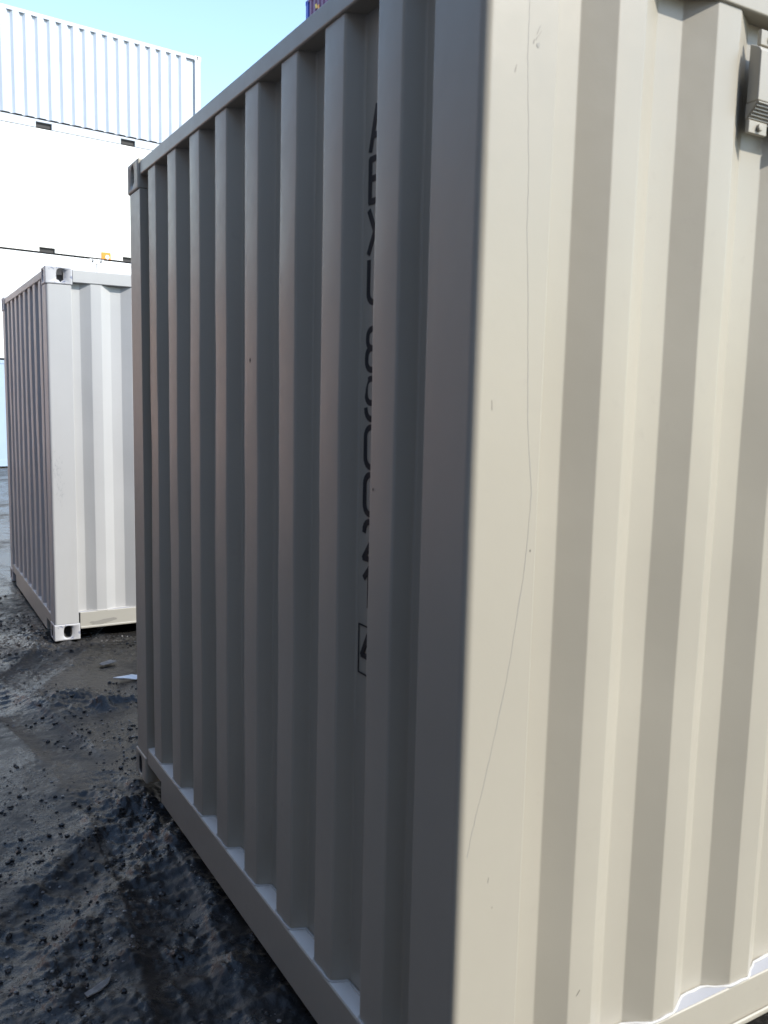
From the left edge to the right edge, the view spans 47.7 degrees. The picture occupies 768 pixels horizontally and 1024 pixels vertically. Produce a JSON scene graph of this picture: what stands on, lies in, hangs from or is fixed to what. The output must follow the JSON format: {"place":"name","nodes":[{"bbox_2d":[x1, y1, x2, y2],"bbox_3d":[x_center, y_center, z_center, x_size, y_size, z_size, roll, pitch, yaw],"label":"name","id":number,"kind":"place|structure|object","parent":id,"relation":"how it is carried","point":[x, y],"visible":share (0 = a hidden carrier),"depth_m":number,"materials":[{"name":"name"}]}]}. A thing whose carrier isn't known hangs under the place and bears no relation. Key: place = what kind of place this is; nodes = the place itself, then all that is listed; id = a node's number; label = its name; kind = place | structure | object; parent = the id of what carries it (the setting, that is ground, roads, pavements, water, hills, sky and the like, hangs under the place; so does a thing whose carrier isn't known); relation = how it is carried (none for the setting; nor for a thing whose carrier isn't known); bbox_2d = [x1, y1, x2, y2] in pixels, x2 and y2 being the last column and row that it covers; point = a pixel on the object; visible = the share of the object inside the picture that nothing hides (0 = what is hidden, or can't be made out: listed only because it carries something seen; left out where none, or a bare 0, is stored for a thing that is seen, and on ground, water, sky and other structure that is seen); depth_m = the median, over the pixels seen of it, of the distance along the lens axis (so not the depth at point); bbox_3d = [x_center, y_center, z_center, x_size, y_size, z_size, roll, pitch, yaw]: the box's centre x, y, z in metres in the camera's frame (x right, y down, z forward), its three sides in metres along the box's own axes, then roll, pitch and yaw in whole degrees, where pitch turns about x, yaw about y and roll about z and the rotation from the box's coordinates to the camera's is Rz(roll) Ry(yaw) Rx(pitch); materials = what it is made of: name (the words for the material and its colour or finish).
{"place":"outdoors","nodes":[
{"label":"outdoors","id":0,"kind":"place"},
{"bbox_2d":[96,259,130,274],"bbox_3d":[-5.541,-5.382,24.790,6.092,2.597,2.450,-4,9,-37],"label":"shipping container","id":1,"kind":"object","parent":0,"point":[112,267],"visible":0.06,"depth_m":22.12,"materials":[{"name":"white metal"}]},
{"bbox_2d":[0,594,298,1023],"bbox_3d":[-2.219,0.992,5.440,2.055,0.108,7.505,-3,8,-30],"label":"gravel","id":2,"kind":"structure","parent":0,"point":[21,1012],"depth_m":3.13,"materials":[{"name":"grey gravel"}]},
{"bbox_2d":[0,0,306,108],"label":"sky","id":3,"kind":"structure","parent":0,"point":[228,36],"materials":[{"name":"blue"}]},
{"bbox_2d":[306,0,327,18],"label":"shipping container","id":4,"kind":"object","parent":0,"point":[312,6],"visible":0.06,"depth_m":24.96,"materials":[{"name":"blue metal"}]},
{"bbox_2d":[0,466,767,1023],"bbox_3d":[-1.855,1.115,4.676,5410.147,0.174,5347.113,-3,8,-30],"label":"ground","id":5,"kind":"structure","parent":0,"point":[226,970],"depth_m":3.14,"materials":[{"name":"black soil"}]},
{"bbox_2d":[0,360,7,465],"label":"shipping container","id":6,"kind":"object","parent":5,"relation":"on","point":[3,447],"depth_m":20.95,"materials":[{"name":"white metal"}]},
{"bbox_2d":[0,249,96,359],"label":"shipping container","id":7,"kind":"object","parent":6,"relation":"on","point":[18,269],"visible":0.2,"depth_m":20.82,"materials":[{"name":"white metal"}]},
{"bbox_2d":[0,121,150,263],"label":"shipping container","id":8,"kind":"object","parent":7,"relation":"on","point":[62,194],"visible":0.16,"depth_m":21.21,"materials":[{"name":"white metal"}]},
{"bbox_2d":[0,3,200,150],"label":"shipping container","id":9,"kind":"object","parent":8,"relation":"on","point":[62,76],"visible":0.73,"depth_m":21.30,"materials":[{"name":"white metal"}]},
{"bbox_2d":[1,265,135,641],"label":"shipping container","id":10,"kind":"object","parent":5,"relation":"on","point":[67,340],"visible":0.36,"depth_m":6.20,"materials":[{"name":"white metal"}]},
{"bbox_2d":[84,976,111,997],"bbox_3d":[-0.820,1.369,2.502,0.028,0.011,0.095,7,9,39],"label":"wood scrap","id":11,"kind":"object","parent":5,"relation":"on","point":[101,985],"visible":1,"depth_m":2.49,"materials":[{"name":"grey wood"}]},
{"bbox_2d":[99,660,116,665],"bbox_3d":[-1.801,0.981,5.672,0.073,0.014,0.119,6,9,35],"label":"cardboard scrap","id":12,"kind":"object","parent":5,"relation":"on","point":[107,662],"visible":1,"depth_m":5.65,"materials":[{"name":"grey cardboard"}]},
{"bbox_2d":[113,674,136,679],"bbox_3d":[-1.590,1.019,5.357,0.158,0.027,0.078,-3,8,-30],"label":"plastic scrap","id":13,"kind":"object","parent":5,"relation":"on","point":[132,676],"visible":0.86,"depth_m":5.34,"materials":[{"name":"white plastic"}]},
{"bbox_2d":[128,0,767,1023],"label":"shipping container","id":14,"kind":"object","parent":5,"relation":"on","point":[450,394],"visible":1,"depth_m":1.96,"materials":[{"name":"white metal"}]}
]}

